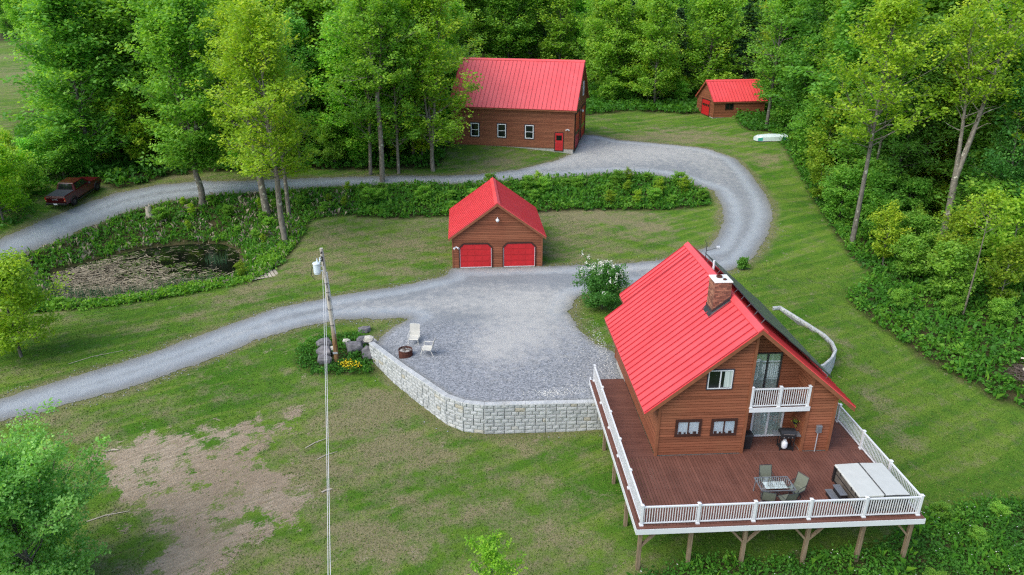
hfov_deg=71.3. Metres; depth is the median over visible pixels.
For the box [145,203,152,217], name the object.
tree stump
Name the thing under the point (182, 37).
tree
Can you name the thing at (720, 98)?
shed
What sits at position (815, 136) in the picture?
shrub
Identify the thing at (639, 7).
tree
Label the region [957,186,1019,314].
tree
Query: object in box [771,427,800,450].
gas grill
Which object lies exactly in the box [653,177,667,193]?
bush
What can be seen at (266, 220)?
bush
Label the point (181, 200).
bush
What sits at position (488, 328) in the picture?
gravel driveway
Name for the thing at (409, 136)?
tree
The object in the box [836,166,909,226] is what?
shrub
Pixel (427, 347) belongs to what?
patio chair
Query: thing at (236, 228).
bush
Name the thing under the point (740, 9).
tree
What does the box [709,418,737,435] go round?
window
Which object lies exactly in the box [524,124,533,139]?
window
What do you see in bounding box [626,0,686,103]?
tree
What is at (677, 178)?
bush
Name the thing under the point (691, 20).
tree
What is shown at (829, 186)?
shrub
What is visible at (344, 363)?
yellow flowers
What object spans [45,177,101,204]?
pickup truck
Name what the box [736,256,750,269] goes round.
bush
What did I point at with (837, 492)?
spa steps
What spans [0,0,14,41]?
tree
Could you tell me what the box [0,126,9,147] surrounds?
shrub
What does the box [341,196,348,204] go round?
bush
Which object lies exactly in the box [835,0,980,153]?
tree
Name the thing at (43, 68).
tree
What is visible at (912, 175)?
shrub
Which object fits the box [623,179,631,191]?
bush
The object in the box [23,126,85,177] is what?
shrub
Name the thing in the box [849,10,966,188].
tree
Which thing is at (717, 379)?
window
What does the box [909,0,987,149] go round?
tree
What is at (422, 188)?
bush
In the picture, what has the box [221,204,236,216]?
bush
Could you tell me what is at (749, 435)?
waste bin
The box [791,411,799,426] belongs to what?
hanging plant
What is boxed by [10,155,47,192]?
shrub
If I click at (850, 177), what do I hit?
shrub
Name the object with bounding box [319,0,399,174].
tree
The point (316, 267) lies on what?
utility pole
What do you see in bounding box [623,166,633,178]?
bush
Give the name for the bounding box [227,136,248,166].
shrub
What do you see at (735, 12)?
tree
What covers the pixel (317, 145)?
shrub
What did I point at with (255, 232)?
bush
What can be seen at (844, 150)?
shrub
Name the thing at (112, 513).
fallen branch
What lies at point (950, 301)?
bush
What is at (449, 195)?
bush
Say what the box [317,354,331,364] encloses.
boulder
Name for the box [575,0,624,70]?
tree
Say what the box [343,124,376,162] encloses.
shrub
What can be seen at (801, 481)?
sling chair
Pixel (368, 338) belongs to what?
pale stone
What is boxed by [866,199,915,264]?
shrub
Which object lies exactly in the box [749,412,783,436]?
sliding door
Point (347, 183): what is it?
bush
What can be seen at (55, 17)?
tree
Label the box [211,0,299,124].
tree
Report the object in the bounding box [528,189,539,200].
bush
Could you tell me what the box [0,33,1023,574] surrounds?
ground
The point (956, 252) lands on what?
shrub
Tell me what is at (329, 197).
bush
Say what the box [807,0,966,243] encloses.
tree
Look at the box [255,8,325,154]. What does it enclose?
tree
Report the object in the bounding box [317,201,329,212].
bush
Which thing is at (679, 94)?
shrub
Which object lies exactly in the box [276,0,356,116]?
tree
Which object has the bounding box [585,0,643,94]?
tree
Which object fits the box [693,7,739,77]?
tree
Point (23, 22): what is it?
tree
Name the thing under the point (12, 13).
tree
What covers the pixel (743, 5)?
tree
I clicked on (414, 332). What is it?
patio chair
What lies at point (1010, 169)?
tree
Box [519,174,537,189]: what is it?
bush
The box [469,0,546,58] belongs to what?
tree
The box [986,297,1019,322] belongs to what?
bush
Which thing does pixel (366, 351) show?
boulder
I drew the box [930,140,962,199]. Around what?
shrub
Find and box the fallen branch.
[85,509,127,522]
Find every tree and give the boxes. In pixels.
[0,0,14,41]
[0,0,29,35]
[0,0,141,169]
[0,141,36,219]
[0,246,73,356]
[0,397,117,574]
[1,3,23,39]
[5,0,51,113]
[9,1,48,72]
[14,1,50,76]
[29,4,81,73]
[49,13,114,153]
[52,0,174,162]
[100,84,155,161]
[113,0,240,205]
[145,0,220,136]
[176,6,235,157]
[184,0,323,241]
[189,0,298,216]
[206,0,231,88]
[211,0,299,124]
[250,31,312,216]
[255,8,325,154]
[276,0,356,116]
[300,8,390,159]
[308,1,400,149]
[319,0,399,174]
[319,0,430,181]
[343,0,430,173]
[367,0,483,171]
[378,0,467,154]
[426,3,460,121]
[439,0,486,94]
[452,0,501,57]
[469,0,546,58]
[471,0,491,57]
[479,0,513,57]
[508,0,568,58]
[527,0,587,59]
[529,11,549,58]
[559,0,588,59]
[571,0,636,84]
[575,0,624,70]
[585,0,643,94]
[617,0,672,96]
[621,0,641,81]
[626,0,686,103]
[661,8,696,94]
[664,0,703,71]
[672,0,759,88]
[684,5,707,69]
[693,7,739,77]
[725,0,761,78]
[725,1,745,45]
[728,0,779,78]
[729,1,748,73]
[734,0,765,63]
[742,0,808,128]
[747,0,772,79]
[752,0,812,108]
[753,0,803,77]
[756,31,769,85]
[758,0,842,128]
[767,2,826,109]
[781,0,934,164]
[798,0,852,121]
[805,1,846,122]
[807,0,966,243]
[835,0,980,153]
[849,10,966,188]
[852,25,932,217]
[900,26,986,200]
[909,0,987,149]
[913,0,1023,184]
[920,26,1023,198]
[930,0,1023,236]
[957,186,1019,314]
[958,57,1023,224]
[1000,30,1023,145]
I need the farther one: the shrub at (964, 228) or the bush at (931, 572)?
the shrub at (964, 228)
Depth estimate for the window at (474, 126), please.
87.12 m
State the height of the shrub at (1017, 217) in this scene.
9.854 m
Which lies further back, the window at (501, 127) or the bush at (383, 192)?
the window at (501, 127)
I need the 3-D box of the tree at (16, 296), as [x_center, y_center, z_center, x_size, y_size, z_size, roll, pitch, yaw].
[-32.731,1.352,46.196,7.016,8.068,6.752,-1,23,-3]
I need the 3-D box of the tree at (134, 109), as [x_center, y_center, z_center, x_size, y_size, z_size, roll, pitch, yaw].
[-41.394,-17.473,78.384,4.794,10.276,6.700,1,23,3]
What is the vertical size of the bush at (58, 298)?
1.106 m
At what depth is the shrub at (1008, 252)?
51.55 m
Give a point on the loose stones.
(388, 287)
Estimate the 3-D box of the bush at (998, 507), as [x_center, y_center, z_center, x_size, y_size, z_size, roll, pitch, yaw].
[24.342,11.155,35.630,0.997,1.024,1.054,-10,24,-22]
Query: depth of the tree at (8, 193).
64.42 m
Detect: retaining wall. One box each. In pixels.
[369,341,602,433]
[772,306,836,375]
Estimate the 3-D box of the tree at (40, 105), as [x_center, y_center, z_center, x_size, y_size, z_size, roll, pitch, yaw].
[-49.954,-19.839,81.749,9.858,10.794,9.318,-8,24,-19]
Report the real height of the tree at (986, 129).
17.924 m
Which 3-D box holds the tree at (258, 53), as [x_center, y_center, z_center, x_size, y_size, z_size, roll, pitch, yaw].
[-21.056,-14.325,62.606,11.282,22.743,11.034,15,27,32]
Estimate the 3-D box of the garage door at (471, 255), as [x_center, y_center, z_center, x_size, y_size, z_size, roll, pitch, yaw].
[-3.029,-2.694,59.493,2.834,2.175,0.130,-1,23,-4]
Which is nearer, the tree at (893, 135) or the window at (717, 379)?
the window at (717, 379)
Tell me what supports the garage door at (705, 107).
in the shed
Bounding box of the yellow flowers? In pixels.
[340,359,361,368]
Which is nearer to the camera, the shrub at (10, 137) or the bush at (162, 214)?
the bush at (162, 214)
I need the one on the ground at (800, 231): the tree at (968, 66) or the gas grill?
the tree at (968, 66)
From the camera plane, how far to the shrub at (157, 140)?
82.56 m
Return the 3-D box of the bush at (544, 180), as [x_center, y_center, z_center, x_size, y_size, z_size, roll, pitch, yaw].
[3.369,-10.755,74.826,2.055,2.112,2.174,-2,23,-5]
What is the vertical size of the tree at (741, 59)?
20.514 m
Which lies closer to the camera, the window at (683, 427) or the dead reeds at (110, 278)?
the window at (683, 427)
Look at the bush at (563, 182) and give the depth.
76.04 m
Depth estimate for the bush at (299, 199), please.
72.37 m
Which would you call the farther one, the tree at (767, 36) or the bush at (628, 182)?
the tree at (767, 36)
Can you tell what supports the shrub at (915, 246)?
on the ground at (800, 231)
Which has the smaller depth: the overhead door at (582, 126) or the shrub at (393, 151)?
the shrub at (393, 151)
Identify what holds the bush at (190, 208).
on the ground at (800, 231)
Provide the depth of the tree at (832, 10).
82.11 m
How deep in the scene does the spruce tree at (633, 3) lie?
130.43 m
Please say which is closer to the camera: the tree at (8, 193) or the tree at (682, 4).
the tree at (8, 193)
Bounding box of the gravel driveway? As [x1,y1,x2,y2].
[0,135,772,420]
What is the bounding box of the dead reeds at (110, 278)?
[50,244,239,298]
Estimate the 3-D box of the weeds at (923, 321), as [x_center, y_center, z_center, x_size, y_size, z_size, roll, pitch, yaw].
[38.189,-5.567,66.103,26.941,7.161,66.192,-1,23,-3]
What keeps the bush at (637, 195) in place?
on the ground at (800, 231)
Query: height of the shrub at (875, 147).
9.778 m
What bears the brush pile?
on the ground at (800, 231)
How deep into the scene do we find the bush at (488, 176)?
75.58 m
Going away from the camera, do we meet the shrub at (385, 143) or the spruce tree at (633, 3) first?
the shrub at (385, 143)
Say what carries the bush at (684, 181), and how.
on the ground at (800, 231)
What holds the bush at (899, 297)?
on the ground at (800, 231)
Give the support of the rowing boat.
on the ground at (800, 231)
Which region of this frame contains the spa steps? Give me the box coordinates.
[825,484,847,502]
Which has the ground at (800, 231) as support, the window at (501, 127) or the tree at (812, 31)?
the tree at (812, 31)
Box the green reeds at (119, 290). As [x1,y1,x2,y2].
[45,252,227,298]
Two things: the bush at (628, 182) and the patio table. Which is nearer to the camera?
the patio table
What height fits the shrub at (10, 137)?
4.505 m
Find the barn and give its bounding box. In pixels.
[449,57,588,153]
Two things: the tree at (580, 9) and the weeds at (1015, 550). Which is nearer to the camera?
the weeds at (1015, 550)
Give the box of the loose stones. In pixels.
[0,134,776,437]
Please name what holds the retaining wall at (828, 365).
on the ground at (800, 231)
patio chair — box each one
[408,323,419,341]
[421,337,435,356]
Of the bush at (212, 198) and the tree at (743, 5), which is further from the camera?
the tree at (743, 5)
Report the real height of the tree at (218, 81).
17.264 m
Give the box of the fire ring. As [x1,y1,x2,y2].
[398,345,412,358]
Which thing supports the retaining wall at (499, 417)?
on the ground at (800, 231)
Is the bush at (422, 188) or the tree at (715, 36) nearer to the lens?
the bush at (422, 188)
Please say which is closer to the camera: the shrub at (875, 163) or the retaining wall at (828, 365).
the retaining wall at (828, 365)
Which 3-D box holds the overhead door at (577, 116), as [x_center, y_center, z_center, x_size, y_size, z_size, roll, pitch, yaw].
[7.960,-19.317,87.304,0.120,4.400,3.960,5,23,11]
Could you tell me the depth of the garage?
59.47 m
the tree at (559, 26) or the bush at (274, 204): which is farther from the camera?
the tree at (559, 26)
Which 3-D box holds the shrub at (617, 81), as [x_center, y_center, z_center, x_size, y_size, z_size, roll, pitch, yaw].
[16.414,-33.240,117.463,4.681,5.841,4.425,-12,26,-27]
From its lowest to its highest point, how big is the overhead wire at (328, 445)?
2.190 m
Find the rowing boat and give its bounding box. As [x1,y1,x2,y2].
[753,134,787,140]
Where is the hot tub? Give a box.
[831,462,909,512]
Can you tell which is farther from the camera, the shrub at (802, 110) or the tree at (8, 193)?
the shrub at (802, 110)
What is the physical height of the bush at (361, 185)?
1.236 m
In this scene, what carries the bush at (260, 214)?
on the ground at (800, 231)
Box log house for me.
[604,240,855,486]
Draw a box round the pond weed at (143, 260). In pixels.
[78,251,227,287]
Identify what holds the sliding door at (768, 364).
in the log house
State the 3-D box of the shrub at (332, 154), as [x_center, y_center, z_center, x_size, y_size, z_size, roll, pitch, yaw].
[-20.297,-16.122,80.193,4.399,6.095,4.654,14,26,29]
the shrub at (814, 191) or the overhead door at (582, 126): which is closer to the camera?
the shrub at (814, 191)
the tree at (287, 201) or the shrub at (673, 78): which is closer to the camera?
the tree at (287, 201)
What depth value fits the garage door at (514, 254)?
59.73 m
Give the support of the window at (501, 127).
in the barn
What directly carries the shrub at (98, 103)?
on the ground at (800, 231)
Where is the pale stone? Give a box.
[363,335,373,342]
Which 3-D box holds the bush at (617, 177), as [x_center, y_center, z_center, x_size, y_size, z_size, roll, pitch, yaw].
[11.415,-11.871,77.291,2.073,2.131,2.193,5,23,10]
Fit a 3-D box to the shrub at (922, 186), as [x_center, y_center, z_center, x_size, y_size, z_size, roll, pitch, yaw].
[36.751,-7.766,65.780,5.175,6.095,4.892,8,24,17]
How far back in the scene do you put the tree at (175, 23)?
67.53 m
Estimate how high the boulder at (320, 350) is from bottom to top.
0.857 m
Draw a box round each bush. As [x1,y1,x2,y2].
[51,296,68,306]
[149,207,169,220]
[179,196,184,204]
[186,202,195,212]
[206,194,216,203]
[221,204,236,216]
[233,225,240,232]
[233,259,248,275]
[248,228,260,237]
[255,197,261,208]
[257,211,267,219]
[258,233,266,242]
[262,216,277,226]
[269,198,276,207]
[293,195,305,206]
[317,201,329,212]
[324,193,331,200]
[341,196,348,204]
[343,181,351,190]
[358,184,367,190]
[359,185,379,202]
[375,182,385,188]
[376,186,388,199]
[414,185,433,201]
[446,189,456,199]
[447,200,457,208]
[463,187,476,197]
[484,172,498,180]
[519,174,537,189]
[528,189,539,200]
[534,169,542,183]
[536,175,553,191]
[561,178,569,187]
[570,177,585,187]
[570,249,632,310]
[600,189,616,207]
[609,169,626,185]
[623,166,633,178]
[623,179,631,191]
[631,189,644,205]
[642,171,652,180]
[646,187,662,202]
[653,175,664,185]
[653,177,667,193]
[668,194,676,202]
[670,169,688,186]
[677,175,692,191]
[695,189,708,200]
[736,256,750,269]
[889,287,913,308]
[921,565,946,574]
[927,500,956,519]
[941,294,966,315]
[967,525,989,544]
[972,246,992,264]
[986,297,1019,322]
[988,497,1012,516]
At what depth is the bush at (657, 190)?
74.06 m
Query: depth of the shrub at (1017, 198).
57.47 m
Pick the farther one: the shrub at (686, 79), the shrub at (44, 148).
the shrub at (686, 79)
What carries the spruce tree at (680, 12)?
on the ground at (800, 231)
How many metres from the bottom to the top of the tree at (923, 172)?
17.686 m
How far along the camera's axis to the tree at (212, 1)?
85.32 m
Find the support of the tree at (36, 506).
on the ground at (800, 231)
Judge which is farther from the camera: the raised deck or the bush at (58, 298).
the bush at (58, 298)
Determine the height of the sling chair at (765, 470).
1.022 m
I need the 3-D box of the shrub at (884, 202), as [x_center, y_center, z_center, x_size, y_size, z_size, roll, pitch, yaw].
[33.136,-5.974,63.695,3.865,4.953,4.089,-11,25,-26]
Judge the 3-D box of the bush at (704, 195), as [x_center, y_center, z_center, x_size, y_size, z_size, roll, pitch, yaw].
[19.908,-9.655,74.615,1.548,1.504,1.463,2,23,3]
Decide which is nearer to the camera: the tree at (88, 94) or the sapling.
the sapling
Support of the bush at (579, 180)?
on the ground at (800, 231)
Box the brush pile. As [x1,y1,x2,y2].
[1004,357,1023,380]
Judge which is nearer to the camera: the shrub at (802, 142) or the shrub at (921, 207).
the shrub at (921, 207)
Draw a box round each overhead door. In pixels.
[574,109,579,150]
[580,102,585,139]
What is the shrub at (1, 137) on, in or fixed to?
on the ground at (800, 231)
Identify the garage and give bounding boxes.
[448,177,545,267]
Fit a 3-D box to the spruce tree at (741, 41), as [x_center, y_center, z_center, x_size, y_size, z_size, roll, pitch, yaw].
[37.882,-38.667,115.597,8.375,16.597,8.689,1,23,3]
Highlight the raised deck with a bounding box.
[589,364,925,569]
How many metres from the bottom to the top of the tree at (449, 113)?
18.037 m
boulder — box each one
[316,337,331,347]
[316,345,330,355]
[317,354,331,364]
[345,341,362,352]
[356,335,368,346]
[358,326,370,332]
[361,345,371,359]
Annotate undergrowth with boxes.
[0,158,130,228]
[9,77,791,186]
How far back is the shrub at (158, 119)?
78.17 m
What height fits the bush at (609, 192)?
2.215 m
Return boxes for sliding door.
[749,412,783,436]
[753,352,782,390]
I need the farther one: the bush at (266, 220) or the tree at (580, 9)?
the tree at (580, 9)
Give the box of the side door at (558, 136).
[554,132,563,150]
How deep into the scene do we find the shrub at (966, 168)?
63.64 m
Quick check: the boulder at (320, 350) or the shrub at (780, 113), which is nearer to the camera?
the boulder at (320, 350)
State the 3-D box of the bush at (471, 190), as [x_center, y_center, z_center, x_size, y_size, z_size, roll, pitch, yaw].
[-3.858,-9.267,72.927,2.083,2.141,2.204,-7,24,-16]
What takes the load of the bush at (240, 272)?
on the ground at (800, 231)
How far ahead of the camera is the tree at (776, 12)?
92.21 m
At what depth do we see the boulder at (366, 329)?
49.68 m
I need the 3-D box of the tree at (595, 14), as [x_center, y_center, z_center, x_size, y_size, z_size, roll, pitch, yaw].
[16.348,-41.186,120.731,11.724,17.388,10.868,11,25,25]
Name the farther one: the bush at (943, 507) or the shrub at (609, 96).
the shrub at (609, 96)
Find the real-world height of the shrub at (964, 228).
7.602 m
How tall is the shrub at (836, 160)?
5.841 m
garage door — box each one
[459,243,492,267]
[502,242,535,266]
[701,98,710,116]
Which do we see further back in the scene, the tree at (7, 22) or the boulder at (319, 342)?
the tree at (7, 22)
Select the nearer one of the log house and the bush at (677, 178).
the log house
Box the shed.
[695,79,767,117]
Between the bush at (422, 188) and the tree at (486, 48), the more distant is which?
the tree at (486, 48)
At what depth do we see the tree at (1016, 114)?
56.56 m
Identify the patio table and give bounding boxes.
[753,476,795,501]
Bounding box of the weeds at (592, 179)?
[352,171,711,217]
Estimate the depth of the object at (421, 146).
82.32 m
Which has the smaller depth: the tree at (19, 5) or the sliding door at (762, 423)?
the sliding door at (762, 423)
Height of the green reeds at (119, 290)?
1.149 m
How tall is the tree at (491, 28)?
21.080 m
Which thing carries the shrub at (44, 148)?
on the ground at (800, 231)
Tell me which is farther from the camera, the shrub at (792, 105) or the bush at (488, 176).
the shrub at (792, 105)
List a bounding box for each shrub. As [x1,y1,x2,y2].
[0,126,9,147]
[0,129,18,163]
[0,132,17,186]
[9,135,45,174]
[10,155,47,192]
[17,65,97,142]
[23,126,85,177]
[29,133,66,161]
[67,132,96,168]
[87,81,151,147]
[89,128,112,159]
[127,76,186,156]
[129,114,162,153]
[201,131,225,160]
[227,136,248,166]
[289,102,339,157]
[290,77,335,144]
[308,102,338,121]
[313,121,348,164]
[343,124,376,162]
[365,99,399,148]
[383,126,403,155]
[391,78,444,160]
[596,75,623,101]
[599,69,624,95]
[617,80,634,98]
[636,54,661,100]
[649,47,683,98]
[657,50,688,89]
[670,81,693,99]
[680,75,689,94]
[760,70,804,125]
[784,84,817,134]
[785,99,818,140]
[789,95,823,159]
[801,96,851,176]
[805,148,833,201]
[806,132,843,164]
[816,157,873,218]
[820,124,922,187]
[821,168,853,206]
[822,161,853,172]
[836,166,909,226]
[844,121,910,187]
[846,153,909,208]
[858,196,910,243]
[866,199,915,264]
[884,168,941,213]
[887,229,934,277]
[894,167,919,206]
[894,203,950,255]
[907,203,930,232]
[921,235,987,298]
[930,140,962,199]
[932,180,948,216]
[932,198,998,271]
[934,162,1023,250]
[941,192,968,231]
[945,128,1022,192]
[971,186,1023,288]
[977,233,1023,303]
[987,224,1020,265]
[995,177,1023,257]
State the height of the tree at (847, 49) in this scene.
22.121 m
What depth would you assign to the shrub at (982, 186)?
59.21 m
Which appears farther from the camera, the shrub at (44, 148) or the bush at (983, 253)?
the shrub at (44, 148)
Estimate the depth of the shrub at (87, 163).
76.47 m
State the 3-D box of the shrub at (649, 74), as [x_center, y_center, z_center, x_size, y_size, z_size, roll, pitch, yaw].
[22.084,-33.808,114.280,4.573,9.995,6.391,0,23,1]
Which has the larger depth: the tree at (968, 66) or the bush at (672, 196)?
the bush at (672, 196)
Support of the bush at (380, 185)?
on the ground at (800, 231)
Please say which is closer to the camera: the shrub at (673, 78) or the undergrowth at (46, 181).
the undergrowth at (46, 181)
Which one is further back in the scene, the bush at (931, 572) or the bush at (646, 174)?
the bush at (646, 174)
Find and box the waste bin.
[743,430,753,448]
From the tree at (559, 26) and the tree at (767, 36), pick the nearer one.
the tree at (767, 36)
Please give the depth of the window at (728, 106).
104.11 m
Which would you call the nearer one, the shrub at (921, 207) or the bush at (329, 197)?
the shrub at (921, 207)
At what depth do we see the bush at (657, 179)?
77.30 m
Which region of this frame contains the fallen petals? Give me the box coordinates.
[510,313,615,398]
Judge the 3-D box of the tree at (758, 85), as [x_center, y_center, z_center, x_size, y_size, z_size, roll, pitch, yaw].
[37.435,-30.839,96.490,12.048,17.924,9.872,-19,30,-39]
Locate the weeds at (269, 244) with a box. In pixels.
[3,185,357,313]
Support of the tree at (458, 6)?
on the ground at (800, 231)
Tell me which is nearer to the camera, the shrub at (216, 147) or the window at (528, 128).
the shrub at (216, 147)
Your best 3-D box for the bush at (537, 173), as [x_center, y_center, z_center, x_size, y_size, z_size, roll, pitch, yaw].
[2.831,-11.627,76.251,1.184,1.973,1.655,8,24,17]
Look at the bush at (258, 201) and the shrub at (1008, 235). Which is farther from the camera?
the bush at (258, 201)
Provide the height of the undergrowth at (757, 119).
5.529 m
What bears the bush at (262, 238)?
on the ground at (800, 231)
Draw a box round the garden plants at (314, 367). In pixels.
[294,329,374,375]
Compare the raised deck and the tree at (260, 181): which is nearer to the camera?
the raised deck
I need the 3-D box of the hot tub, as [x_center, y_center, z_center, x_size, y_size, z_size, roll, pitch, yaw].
[16.102,8.974,32.151,2.305,0.972,2.394,-1,23,-3]
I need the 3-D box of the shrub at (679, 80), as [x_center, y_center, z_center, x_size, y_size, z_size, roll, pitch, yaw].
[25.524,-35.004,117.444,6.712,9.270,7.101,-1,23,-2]
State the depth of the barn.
86.27 m
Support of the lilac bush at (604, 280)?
on the ground at (800, 231)
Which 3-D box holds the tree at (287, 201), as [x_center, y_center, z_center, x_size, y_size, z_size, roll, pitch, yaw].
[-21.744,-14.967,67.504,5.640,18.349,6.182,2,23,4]
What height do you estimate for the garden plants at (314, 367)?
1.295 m
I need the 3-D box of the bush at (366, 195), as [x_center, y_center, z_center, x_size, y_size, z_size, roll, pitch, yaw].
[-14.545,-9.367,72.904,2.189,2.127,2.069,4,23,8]
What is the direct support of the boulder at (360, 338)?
on the ground at (800, 231)
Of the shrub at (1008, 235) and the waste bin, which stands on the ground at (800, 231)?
the shrub at (1008, 235)
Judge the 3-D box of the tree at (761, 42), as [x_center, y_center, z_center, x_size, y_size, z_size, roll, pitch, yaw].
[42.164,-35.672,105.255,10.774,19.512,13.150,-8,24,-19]
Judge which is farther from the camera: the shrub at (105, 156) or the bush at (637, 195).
the shrub at (105, 156)
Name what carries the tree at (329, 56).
on the ground at (800, 231)
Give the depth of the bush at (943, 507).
34.81 m
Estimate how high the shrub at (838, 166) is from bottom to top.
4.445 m
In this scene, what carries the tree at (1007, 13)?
on the ground at (800, 231)
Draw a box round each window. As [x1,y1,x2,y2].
[470,122,479,136]
[497,123,506,137]
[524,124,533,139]
[674,419,701,436]
[706,368,734,389]
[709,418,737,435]
[725,103,733,109]
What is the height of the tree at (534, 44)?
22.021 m
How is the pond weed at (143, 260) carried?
on the pond water
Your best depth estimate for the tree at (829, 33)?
79.57 m
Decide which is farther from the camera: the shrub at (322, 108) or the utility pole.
the shrub at (322, 108)
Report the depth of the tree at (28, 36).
116.25 m
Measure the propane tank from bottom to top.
0.470 m
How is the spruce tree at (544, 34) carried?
on the ground at (800, 231)
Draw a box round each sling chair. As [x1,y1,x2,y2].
[757,464,776,488]
[760,490,776,508]
[777,491,799,509]
[787,471,809,499]
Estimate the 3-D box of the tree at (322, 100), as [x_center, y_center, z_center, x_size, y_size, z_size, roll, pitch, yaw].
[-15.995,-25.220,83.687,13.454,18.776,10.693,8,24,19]
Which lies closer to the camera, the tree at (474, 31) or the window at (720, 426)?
the window at (720, 426)
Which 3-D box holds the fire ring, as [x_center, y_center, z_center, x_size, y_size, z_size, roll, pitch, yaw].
[-6.803,4.128,45.613,0.910,0.695,0.951,-1,23,-3]
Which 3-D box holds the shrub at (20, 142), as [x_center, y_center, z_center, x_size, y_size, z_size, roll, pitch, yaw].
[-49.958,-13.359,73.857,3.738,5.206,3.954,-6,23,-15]
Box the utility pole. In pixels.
[311,248,338,361]
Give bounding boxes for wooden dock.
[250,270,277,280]
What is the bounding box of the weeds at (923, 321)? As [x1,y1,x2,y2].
[769,128,1023,406]
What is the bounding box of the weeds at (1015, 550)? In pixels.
[630,493,1023,574]
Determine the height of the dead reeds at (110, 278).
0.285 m
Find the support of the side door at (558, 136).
in the barn
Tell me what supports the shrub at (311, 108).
on the ground at (800, 231)
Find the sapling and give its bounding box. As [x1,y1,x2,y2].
[463,528,527,574]
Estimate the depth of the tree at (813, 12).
90.69 m
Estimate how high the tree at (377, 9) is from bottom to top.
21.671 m
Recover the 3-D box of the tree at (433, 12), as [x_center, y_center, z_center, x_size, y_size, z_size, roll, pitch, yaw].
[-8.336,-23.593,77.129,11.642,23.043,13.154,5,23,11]
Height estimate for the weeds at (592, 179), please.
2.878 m
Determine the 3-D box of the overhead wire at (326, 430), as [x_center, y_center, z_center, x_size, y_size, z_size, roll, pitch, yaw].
[-8.412,5.531,32.019,0.082,2.656,28.474,-5,23,-13]
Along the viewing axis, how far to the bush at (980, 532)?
33.59 m
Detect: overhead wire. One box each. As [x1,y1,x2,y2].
[322,271,327,539]
[325,284,330,574]
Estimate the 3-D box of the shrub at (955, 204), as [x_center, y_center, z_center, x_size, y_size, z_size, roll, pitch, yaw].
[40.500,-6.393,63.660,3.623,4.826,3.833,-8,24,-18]
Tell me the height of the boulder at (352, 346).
0.742 m
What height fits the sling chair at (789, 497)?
1.010 m
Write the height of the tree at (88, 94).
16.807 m
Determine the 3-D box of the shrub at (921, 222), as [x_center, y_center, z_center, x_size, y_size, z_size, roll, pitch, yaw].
[34.418,-4.312,60.509,4.537,4.952,4.799,-8,24,-18]
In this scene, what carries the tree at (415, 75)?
on the ground at (800, 231)
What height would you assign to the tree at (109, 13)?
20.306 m
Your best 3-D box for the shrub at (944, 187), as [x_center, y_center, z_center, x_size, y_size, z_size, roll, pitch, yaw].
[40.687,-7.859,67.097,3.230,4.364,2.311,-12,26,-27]
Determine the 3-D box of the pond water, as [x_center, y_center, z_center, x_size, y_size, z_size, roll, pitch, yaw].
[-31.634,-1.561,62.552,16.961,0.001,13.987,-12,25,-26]
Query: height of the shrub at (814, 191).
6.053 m
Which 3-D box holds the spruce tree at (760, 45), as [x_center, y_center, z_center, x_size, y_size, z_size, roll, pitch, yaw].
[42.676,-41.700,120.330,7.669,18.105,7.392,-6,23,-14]
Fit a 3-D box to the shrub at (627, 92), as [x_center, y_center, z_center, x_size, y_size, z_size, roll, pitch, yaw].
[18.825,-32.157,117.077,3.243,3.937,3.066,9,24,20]
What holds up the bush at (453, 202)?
on the ground at (800, 231)
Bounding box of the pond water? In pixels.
[50,244,239,298]

